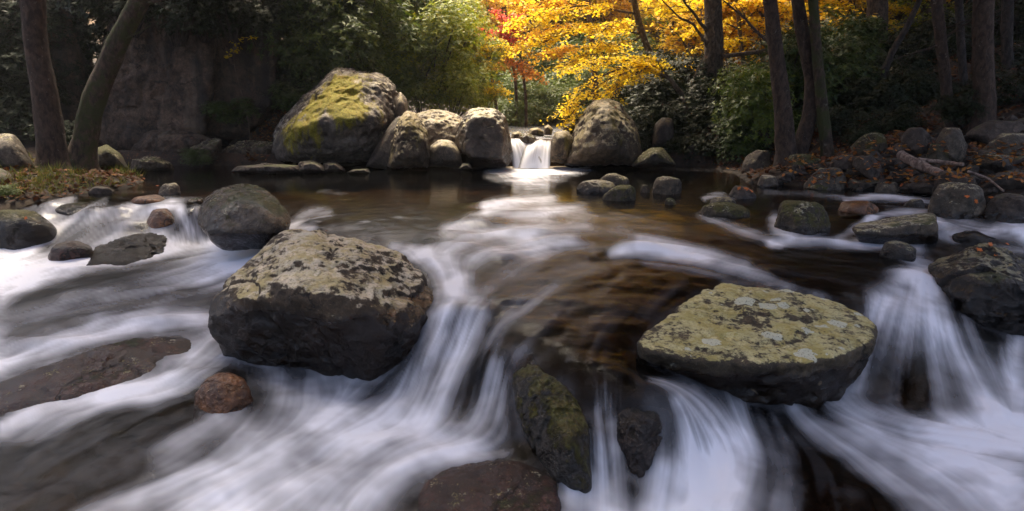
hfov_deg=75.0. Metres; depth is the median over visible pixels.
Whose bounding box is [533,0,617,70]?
sapling
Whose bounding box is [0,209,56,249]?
rock
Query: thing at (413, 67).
evergreen bush
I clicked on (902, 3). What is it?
sapling
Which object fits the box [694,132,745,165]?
evergreen bush
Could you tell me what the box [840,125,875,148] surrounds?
undergrowth shrub
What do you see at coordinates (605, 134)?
boulder
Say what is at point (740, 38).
yellow tree
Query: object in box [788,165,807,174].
bank stone
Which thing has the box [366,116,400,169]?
boulder
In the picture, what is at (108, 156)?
stone
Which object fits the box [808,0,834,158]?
tree
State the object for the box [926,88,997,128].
undergrowth shrub
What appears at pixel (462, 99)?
evergreen bush
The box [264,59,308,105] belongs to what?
rhododendron
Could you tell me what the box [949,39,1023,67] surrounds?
undergrowth shrub
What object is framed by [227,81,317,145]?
slope
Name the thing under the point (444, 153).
boulder
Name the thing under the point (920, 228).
stone
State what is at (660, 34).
slim tree
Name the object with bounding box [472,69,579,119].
evergreen bush
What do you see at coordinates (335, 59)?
rhododendron
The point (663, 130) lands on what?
boulder
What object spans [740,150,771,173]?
bank rock
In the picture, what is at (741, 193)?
stone
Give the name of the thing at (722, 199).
stone
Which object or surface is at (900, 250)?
stone
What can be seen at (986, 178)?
branch
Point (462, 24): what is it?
evergreen bush
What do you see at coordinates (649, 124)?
evergreen bush
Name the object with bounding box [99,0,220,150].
cliff
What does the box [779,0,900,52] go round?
sapling
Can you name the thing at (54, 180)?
grass
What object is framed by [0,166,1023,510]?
water
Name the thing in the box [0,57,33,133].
evergreen shrub
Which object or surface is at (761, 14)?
sapling
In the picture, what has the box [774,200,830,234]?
stone
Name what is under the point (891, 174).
bank stone
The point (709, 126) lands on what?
evergreen bush
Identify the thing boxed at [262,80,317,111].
rhododendron
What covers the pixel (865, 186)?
bank stone
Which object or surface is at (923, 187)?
bank rock
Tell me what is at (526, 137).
stone
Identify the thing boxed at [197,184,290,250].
boulder
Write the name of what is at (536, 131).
stone
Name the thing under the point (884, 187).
bank rock
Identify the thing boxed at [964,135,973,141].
slope stone
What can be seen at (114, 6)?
evergreen shrub
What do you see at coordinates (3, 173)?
boulder
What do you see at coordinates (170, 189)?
rock
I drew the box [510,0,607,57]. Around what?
sapling
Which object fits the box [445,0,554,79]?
sapling
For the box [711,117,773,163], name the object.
rhododendron
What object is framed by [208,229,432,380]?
boulder
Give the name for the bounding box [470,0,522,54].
sapling
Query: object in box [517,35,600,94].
evergreen bush
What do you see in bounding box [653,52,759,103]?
evergreen bush
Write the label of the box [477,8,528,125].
maple
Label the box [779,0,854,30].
yellow tree
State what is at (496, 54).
evergreen bush
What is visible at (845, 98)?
undergrowth shrub
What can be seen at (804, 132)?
tree
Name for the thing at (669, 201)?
stone
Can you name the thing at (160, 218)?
rock
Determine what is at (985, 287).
boulder
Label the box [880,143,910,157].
slope stone
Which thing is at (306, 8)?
rhododendron
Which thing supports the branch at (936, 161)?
on the log
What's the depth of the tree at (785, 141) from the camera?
11.76 m
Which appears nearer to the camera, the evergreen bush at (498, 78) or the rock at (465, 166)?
the rock at (465, 166)
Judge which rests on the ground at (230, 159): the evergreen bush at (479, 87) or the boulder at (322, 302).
the evergreen bush at (479, 87)
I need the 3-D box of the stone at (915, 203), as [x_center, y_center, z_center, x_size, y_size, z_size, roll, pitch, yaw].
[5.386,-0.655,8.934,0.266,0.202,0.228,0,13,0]
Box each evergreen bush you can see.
[348,0,467,63]
[368,32,420,72]
[368,60,428,100]
[371,0,501,98]
[383,33,460,100]
[393,0,427,21]
[395,66,455,113]
[396,0,480,42]
[410,0,492,52]
[411,59,495,114]
[421,74,486,116]
[423,44,501,93]
[450,78,505,109]
[452,32,510,82]
[467,34,519,82]
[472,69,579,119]
[474,34,561,93]
[480,68,525,108]
[491,96,545,126]
[497,56,586,102]
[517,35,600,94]
[523,84,571,123]
[541,83,598,122]
[551,22,642,89]
[569,61,629,110]
[578,28,660,80]
[606,79,698,138]
[614,48,693,105]
[620,65,704,137]
[627,105,678,151]
[651,132,709,164]
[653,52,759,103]
[656,94,739,159]
[675,76,749,128]
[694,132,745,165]
[698,116,759,154]
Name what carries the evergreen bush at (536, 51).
on the ground at (230, 159)
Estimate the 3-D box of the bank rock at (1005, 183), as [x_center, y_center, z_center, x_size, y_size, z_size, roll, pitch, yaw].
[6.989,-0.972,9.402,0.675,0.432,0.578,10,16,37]
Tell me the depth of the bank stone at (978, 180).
9.65 m
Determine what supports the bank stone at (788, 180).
on the water
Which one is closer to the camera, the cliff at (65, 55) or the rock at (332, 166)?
the rock at (332, 166)
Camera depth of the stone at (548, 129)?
14.76 m
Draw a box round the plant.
[0,184,20,197]
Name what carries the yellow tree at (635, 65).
on the ground at (230, 159)
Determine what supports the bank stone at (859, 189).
on the ground at (230, 159)
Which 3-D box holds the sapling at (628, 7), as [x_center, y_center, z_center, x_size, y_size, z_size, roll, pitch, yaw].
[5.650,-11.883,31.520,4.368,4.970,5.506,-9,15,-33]
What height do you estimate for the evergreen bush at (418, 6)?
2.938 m
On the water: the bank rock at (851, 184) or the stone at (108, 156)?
the bank rock at (851, 184)
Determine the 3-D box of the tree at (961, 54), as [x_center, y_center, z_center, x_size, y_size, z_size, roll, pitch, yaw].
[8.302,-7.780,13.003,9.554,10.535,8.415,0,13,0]
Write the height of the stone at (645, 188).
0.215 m
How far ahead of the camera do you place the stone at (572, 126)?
14.04 m
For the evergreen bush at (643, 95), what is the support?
on the ground at (230, 159)
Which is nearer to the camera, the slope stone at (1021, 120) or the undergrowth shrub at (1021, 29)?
the slope stone at (1021, 120)
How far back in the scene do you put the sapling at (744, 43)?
20.81 m
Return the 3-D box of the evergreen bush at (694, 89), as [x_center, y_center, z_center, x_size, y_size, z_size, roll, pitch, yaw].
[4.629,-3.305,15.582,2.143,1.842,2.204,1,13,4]
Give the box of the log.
[896,150,943,175]
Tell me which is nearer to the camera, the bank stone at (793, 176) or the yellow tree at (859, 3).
the bank stone at (793, 176)
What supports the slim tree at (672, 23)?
on the ground at (230, 159)
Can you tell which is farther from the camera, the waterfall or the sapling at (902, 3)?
the sapling at (902, 3)
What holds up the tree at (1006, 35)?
on the ground at (230, 159)
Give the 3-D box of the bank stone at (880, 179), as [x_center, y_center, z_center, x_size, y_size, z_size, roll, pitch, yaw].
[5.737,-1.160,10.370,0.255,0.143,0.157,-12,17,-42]
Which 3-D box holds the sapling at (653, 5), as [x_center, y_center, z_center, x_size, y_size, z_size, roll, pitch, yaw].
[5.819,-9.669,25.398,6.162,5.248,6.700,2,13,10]
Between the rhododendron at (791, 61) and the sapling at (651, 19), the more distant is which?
the sapling at (651, 19)
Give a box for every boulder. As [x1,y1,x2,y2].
[0,133,34,169]
[0,168,13,184]
[130,130,208,152]
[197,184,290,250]
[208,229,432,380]
[272,68,397,166]
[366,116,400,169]
[387,111,429,170]
[394,92,407,117]
[417,109,461,145]
[428,139,461,166]
[455,107,512,167]
[550,131,573,162]
[564,98,641,167]
[631,147,675,168]
[637,283,877,407]
[652,117,674,150]
[928,243,1023,335]
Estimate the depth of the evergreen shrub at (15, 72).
14.65 m
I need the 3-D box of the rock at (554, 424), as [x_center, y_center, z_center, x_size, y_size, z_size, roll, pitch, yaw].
[0.254,1.038,4.370,0.411,0.449,1.252,-3,13,-14]
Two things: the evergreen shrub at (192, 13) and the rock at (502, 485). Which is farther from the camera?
the evergreen shrub at (192, 13)
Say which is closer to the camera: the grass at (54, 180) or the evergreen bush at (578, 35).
the grass at (54, 180)
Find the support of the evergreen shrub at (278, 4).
on the cliff at (256, 75)
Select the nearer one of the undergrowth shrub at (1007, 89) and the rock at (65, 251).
the rock at (65, 251)
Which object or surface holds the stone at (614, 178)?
on the water
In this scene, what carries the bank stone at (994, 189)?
on the ground at (230, 159)
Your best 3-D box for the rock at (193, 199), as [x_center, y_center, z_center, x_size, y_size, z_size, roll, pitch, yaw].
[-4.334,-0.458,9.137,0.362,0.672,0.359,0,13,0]
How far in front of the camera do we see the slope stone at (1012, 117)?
10.97 m
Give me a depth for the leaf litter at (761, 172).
12.08 m
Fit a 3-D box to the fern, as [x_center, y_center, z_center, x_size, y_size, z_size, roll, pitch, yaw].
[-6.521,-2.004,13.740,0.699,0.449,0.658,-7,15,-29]
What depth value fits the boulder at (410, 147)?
12.82 m
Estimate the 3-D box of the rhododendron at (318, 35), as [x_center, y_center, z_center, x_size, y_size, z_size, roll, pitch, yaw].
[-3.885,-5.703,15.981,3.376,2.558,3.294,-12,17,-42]
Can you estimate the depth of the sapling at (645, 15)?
30.03 m
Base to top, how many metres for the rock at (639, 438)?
0.436 m
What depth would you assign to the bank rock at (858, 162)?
10.43 m
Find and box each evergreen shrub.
[0,0,88,77]
[0,0,107,76]
[0,3,20,33]
[0,46,73,128]
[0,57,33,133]
[21,120,74,146]
[48,0,113,40]
[54,58,94,118]
[70,0,166,37]
[122,0,225,46]
[178,5,229,42]
[193,0,268,42]
[215,0,316,32]
[218,0,291,47]
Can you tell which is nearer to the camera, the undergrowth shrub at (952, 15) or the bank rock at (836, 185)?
the bank rock at (836, 185)
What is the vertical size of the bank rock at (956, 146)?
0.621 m
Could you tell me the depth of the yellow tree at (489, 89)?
18.62 m
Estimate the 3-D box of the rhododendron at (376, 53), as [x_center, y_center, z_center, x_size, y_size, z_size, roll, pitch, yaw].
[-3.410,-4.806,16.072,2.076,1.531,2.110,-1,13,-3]
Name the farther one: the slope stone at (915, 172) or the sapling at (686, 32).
the sapling at (686, 32)
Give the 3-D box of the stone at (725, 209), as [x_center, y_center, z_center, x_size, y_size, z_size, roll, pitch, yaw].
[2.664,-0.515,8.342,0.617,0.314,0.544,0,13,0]
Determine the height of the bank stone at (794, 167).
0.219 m
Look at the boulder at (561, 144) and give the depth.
13.45 m
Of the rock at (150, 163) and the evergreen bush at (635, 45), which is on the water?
the rock at (150, 163)
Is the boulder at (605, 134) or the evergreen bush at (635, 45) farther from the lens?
the evergreen bush at (635, 45)
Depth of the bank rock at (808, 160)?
11.09 m
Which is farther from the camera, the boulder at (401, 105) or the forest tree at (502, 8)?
the forest tree at (502, 8)
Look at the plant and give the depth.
8.60 m
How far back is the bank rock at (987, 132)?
10.76 m
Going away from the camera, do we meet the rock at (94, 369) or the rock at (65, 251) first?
the rock at (94, 369)
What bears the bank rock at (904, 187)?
on the ground at (230, 159)
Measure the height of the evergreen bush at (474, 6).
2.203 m
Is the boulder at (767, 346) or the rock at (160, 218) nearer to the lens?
the boulder at (767, 346)
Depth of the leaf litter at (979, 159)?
10.29 m
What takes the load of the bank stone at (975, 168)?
on the ground at (230, 159)
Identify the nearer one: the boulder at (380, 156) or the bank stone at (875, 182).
the bank stone at (875, 182)
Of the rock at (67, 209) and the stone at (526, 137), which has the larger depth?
the stone at (526, 137)
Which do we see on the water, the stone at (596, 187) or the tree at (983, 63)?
the stone at (596, 187)
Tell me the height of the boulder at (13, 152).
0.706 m
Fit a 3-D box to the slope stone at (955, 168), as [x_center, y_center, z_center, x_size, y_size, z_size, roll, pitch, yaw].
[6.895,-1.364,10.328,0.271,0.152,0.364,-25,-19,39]
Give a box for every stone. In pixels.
[88,186,111,193]
[98,144,128,170]
[511,131,521,139]
[518,132,536,143]
[528,128,543,135]
[543,125,552,134]
[563,123,574,134]
[576,180,614,193]
[600,173,628,183]
[602,185,635,200]
[640,185,649,192]
[653,176,681,194]
[665,198,675,204]
[701,202,749,217]
[709,197,735,203]
[729,186,756,198]
[757,175,778,187]
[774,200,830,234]
[775,176,782,184]
[778,175,790,182]
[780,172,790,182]
[783,171,795,179]
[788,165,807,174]
[791,164,805,171]
[838,200,878,213]
[846,168,860,175]
[849,187,862,190]
[852,213,938,243]
[858,179,879,185]
[859,181,872,188]
[864,149,883,158]
[872,156,898,171]
[877,176,887,181]
[879,159,897,167]
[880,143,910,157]
[880,240,916,261]
[888,171,901,181]
[892,158,906,168]
[893,167,920,181]
[903,199,924,207]
[928,182,985,219]
[932,127,942,133]
[935,164,953,170]
[952,231,988,245]
[953,162,966,170]
[962,164,979,175]
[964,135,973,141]
[974,175,980,183]
[982,193,1023,223]
[983,187,991,195]
[987,149,1001,152]
[991,187,999,192]
[1002,114,1017,120]
[1012,156,1023,164]
[1015,117,1023,124]
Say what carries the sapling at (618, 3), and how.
on the ground at (230, 159)
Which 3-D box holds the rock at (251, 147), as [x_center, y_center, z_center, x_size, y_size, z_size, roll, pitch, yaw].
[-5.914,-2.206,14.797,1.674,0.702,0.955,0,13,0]
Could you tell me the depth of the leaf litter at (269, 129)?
14.93 m
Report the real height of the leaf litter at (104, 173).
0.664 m
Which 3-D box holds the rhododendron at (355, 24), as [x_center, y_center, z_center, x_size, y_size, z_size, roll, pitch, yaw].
[-4.153,-4.618,15.508,2.710,1.892,2.134,2,13,9]
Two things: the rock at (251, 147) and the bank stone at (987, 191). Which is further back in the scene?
the rock at (251, 147)
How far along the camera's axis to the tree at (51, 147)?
10.56 m
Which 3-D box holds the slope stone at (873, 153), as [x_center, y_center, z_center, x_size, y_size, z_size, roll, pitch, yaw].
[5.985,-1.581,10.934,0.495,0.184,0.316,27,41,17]
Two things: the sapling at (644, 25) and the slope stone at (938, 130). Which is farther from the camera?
the sapling at (644, 25)
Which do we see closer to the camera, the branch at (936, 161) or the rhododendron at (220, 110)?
the branch at (936, 161)
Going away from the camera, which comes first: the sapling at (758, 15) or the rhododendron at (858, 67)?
the rhododendron at (858, 67)
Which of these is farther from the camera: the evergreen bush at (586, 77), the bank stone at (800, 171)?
the evergreen bush at (586, 77)
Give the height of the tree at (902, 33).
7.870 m
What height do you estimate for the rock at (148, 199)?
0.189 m
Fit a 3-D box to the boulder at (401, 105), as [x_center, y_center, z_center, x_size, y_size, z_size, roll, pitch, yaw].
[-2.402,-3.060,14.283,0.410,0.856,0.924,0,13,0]
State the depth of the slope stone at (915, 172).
10.26 m
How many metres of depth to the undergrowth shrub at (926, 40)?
16.36 m
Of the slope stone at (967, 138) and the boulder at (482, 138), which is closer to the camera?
the slope stone at (967, 138)
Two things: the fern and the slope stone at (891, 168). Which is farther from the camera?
the fern
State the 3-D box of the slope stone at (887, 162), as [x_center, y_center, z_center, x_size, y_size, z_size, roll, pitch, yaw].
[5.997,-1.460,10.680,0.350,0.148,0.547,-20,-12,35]
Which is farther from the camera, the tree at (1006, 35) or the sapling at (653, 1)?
the sapling at (653, 1)
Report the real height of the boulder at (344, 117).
2.200 m
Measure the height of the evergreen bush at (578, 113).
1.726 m
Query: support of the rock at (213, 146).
on the ground at (230, 159)
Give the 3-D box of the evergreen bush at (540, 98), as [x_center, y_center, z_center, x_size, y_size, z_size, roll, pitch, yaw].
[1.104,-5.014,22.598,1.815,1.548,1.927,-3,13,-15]
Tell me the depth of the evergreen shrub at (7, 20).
14.83 m
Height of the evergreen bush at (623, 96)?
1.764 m
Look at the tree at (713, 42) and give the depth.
15.51 m
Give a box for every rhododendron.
[199,97,262,126]
[244,0,386,83]
[262,0,352,45]
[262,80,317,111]
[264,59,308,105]
[272,35,341,88]
[280,0,392,35]
[282,13,390,88]
[284,0,426,72]
[333,26,413,76]
[708,61,800,149]
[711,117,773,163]
[732,20,847,109]
[756,34,886,122]
[765,10,892,79]
[766,101,833,132]
[825,37,925,85]
[826,69,897,103]
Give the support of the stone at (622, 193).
on the water
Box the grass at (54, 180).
[0,152,145,199]
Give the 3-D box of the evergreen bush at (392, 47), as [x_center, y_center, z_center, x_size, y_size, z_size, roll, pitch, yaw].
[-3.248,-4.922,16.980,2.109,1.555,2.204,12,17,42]
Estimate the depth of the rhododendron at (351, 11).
15.27 m
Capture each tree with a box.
[19,0,73,169]
[68,0,173,171]
[469,29,515,109]
[490,0,597,101]
[497,0,703,76]
[501,0,506,31]
[540,53,688,133]
[655,0,658,45]
[655,0,808,87]
[656,12,663,55]
[662,0,767,102]
[666,17,675,59]
[700,5,703,60]
[734,0,796,166]
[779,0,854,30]
[791,0,816,153]
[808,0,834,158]
[823,0,920,33]
[866,0,889,50]
[879,0,922,80]
[889,0,1021,127]
[892,0,912,22]
[920,0,930,20]
[954,0,968,86]
[967,0,996,131]
[1000,0,1013,69]
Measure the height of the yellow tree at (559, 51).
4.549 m
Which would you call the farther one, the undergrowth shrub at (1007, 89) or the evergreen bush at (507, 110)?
the evergreen bush at (507, 110)
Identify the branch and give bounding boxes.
[918,157,963,165]
[967,170,1003,191]
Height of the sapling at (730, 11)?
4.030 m
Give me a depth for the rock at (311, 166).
12.59 m
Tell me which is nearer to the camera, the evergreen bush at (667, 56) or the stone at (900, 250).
the stone at (900, 250)
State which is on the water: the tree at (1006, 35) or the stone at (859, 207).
the stone at (859, 207)
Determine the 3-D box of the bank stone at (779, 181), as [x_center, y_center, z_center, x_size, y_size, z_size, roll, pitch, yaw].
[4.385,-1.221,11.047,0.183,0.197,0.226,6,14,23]
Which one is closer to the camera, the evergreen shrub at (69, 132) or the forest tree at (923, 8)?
the evergreen shrub at (69, 132)
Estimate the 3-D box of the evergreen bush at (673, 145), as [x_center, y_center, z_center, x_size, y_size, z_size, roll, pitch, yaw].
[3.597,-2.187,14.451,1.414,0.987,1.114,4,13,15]
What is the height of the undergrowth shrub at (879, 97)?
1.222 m
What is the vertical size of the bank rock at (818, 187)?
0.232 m
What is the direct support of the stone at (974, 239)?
on the water
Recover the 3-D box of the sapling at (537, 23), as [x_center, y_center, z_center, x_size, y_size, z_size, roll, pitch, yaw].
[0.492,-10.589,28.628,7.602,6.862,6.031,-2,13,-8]
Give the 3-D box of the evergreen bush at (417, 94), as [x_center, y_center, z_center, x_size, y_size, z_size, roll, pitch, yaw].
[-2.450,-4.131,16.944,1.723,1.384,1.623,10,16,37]
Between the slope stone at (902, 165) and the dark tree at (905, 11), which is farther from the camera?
the dark tree at (905, 11)
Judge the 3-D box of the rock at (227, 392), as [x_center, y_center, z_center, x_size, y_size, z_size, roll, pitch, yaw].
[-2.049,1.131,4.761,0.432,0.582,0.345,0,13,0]
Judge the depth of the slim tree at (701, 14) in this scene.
22.03 m
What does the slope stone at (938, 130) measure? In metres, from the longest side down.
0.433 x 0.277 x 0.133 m
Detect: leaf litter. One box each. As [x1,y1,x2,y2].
[0,158,144,200]
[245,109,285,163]
[691,31,1023,187]
[781,137,1023,185]
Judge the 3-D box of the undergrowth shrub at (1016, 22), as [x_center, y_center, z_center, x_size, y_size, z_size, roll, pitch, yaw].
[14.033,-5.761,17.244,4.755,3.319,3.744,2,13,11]
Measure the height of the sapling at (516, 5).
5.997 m
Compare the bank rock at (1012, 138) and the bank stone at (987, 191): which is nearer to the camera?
the bank stone at (987, 191)
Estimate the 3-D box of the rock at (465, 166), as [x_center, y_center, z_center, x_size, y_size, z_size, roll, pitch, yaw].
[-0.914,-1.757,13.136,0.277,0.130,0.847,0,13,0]
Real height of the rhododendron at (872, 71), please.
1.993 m
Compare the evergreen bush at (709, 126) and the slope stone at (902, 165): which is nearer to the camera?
the slope stone at (902, 165)
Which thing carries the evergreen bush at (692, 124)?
on the ground at (230, 159)
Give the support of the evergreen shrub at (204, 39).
on the cliff at (169, 87)
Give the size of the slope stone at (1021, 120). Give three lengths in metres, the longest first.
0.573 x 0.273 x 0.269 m
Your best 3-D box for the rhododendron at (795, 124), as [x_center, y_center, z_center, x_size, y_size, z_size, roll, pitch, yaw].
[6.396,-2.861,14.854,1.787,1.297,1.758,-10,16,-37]
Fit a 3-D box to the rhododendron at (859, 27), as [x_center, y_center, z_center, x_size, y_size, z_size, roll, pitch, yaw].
[8.679,-5.249,18.253,2.898,2.569,3.681,-8,15,-31]
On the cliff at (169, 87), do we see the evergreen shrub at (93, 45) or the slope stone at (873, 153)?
the evergreen shrub at (93, 45)
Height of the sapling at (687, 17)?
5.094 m
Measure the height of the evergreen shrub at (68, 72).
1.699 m
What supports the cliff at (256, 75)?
on the ground at (230, 159)
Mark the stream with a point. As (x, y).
(521, 129)
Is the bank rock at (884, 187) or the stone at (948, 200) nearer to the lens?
the stone at (948, 200)
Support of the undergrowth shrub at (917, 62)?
on the ground at (230, 159)
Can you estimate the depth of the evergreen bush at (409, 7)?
17.83 m
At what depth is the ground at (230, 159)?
13.25 m
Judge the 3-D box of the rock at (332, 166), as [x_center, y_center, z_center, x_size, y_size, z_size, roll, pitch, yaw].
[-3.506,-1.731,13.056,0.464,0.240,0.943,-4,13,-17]
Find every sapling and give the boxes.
[225,36,256,140]
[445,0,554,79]
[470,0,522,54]
[471,0,593,70]
[507,0,550,59]
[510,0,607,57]
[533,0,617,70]
[535,0,656,67]
[559,0,622,41]
[579,0,658,47]
[580,0,728,57]
[585,2,654,40]
[620,0,655,34]
[622,0,653,44]
[624,5,676,51]
[627,0,689,57]
[639,0,762,64]
[645,7,786,70]
[657,0,763,70]
[664,0,835,69]
[673,24,727,60]
[692,0,877,68]
[723,7,784,32]
[725,0,862,62]
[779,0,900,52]
[819,0,946,35]
[897,0,953,20]
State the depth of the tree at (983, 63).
11.06 m
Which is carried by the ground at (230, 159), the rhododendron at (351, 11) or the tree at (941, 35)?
the tree at (941, 35)
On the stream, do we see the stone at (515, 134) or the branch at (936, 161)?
the stone at (515, 134)
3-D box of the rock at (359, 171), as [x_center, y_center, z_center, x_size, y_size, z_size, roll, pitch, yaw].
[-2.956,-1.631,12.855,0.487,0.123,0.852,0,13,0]
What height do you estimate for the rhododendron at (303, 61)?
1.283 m
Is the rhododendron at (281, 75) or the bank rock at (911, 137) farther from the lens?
the rhododendron at (281, 75)
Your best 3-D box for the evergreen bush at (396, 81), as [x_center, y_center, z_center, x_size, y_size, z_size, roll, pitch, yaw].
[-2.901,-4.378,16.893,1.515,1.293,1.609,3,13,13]
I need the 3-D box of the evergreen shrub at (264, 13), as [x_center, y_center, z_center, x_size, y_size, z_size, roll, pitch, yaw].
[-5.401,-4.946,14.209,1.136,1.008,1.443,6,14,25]
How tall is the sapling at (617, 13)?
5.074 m
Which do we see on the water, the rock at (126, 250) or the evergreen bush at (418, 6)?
the rock at (126, 250)
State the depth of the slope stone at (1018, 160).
9.83 m
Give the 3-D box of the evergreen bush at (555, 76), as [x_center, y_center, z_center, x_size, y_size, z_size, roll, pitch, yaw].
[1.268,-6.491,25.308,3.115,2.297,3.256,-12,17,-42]
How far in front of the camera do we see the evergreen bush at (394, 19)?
16.73 m
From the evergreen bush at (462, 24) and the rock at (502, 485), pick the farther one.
the evergreen bush at (462, 24)
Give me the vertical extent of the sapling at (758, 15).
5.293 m
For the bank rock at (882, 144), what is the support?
on the ground at (230, 159)
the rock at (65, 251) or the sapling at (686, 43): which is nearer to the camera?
the rock at (65, 251)
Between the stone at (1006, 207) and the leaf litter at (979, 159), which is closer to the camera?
the stone at (1006, 207)
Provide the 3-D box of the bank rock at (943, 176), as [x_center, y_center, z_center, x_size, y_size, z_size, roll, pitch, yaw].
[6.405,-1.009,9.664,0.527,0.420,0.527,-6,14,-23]
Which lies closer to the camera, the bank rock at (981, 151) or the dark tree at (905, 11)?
the bank rock at (981, 151)
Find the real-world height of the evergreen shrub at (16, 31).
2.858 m
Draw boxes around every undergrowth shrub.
[826,74,874,118]
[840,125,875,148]
[845,75,922,115]
[867,53,937,81]
[879,18,995,71]
[906,0,1023,51]
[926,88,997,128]
[945,0,1023,46]
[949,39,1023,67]
[959,65,1023,108]
[994,18,1023,45]
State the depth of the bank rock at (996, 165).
9.84 m
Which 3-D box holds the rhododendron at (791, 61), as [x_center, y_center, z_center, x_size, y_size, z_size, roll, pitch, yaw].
[6.250,-4.204,15.066,2.438,2.095,2.508,6,14,25]
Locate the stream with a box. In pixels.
[508,126,563,138]
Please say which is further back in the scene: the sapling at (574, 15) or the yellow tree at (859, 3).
the sapling at (574, 15)
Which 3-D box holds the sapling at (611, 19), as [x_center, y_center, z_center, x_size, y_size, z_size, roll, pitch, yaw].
[4.141,-10.903,30.215,4.280,4.870,5.395,-6,14,-24]
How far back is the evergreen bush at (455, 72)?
17.17 m
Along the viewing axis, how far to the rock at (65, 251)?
7.57 m
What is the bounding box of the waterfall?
[511,139,548,167]
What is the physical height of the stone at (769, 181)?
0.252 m
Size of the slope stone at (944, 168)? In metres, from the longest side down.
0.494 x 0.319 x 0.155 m
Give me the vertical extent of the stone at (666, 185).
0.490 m
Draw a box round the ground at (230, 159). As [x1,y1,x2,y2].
[0,0,1023,209]
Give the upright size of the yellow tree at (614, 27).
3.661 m
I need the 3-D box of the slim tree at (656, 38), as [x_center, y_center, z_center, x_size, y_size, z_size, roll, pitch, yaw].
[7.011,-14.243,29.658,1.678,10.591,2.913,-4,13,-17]
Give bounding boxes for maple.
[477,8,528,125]
[495,54,548,125]
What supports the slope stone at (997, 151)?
on the ground at (230, 159)
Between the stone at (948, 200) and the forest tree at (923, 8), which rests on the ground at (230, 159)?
the forest tree at (923, 8)
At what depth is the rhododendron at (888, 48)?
16.76 m
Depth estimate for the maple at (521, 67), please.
20.65 m
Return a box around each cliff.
[0,0,93,137]
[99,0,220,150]
[206,0,280,145]
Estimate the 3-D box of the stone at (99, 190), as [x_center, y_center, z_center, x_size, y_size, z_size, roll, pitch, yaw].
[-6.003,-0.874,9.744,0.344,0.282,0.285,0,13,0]
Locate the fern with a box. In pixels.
[178,147,213,167]
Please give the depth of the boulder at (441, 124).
14.13 m
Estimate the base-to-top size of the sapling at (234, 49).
2.472 m
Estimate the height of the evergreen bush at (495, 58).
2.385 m
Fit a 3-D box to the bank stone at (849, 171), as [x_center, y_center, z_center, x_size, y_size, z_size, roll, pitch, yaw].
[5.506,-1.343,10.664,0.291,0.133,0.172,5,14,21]
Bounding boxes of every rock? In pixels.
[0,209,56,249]
[0,336,190,414]
[48,241,93,260]
[55,202,88,215]
[86,232,166,265]
[130,156,173,170]
[131,194,164,203]
[146,208,174,227]
[158,183,180,194]
[188,138,221,164]
[188,198,202,201]
[194,372,252,413]
[222,140,272,154]
[231,163,298,173]
[296,160,325,172]
[323,161,345,171]
[348,169,369,172]
[418,459,561,510]
[459,163,471,168]
[513,364,591,493]
[616,407,662,477]
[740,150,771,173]
[787,154,820,165]
[803,167,846,189]
[807,184,827,189]
[830,155,854,169]
[847,179,859,187]
[850,132,887,154]
[852,155,883,179]
[875,182,899,192]
[899,182,912,192]
[901,127,931,154]
[908,174,934,195]
[926,144,952,165]
[932,170,975,194]
[933,127,967,161]
[966,120,1023,144]
[972,153,1017,172]
[973,149,995,156]
[982,171,1023,189]
[983,133,1023,155]
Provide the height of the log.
0.350 m
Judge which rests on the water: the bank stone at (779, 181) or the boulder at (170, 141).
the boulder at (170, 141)
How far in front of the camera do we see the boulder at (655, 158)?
12.94 m
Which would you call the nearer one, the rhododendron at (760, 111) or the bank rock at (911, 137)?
the bank rock at (911, 137)
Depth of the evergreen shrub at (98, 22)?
14.82 m
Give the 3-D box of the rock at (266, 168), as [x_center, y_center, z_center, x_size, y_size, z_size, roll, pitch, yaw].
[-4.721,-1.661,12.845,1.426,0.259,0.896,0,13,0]
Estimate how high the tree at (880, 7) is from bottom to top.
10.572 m
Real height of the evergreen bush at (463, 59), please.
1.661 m
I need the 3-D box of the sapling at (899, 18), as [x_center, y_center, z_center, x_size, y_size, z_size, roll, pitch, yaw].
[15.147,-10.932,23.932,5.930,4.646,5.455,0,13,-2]
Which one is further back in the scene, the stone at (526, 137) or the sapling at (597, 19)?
the sapling at (597, 19)
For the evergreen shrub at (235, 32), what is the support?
on the cliff at (169, 87)
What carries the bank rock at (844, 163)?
on the ground at (230, 159)
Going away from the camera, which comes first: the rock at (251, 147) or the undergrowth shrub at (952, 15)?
the rock at (251, 147)

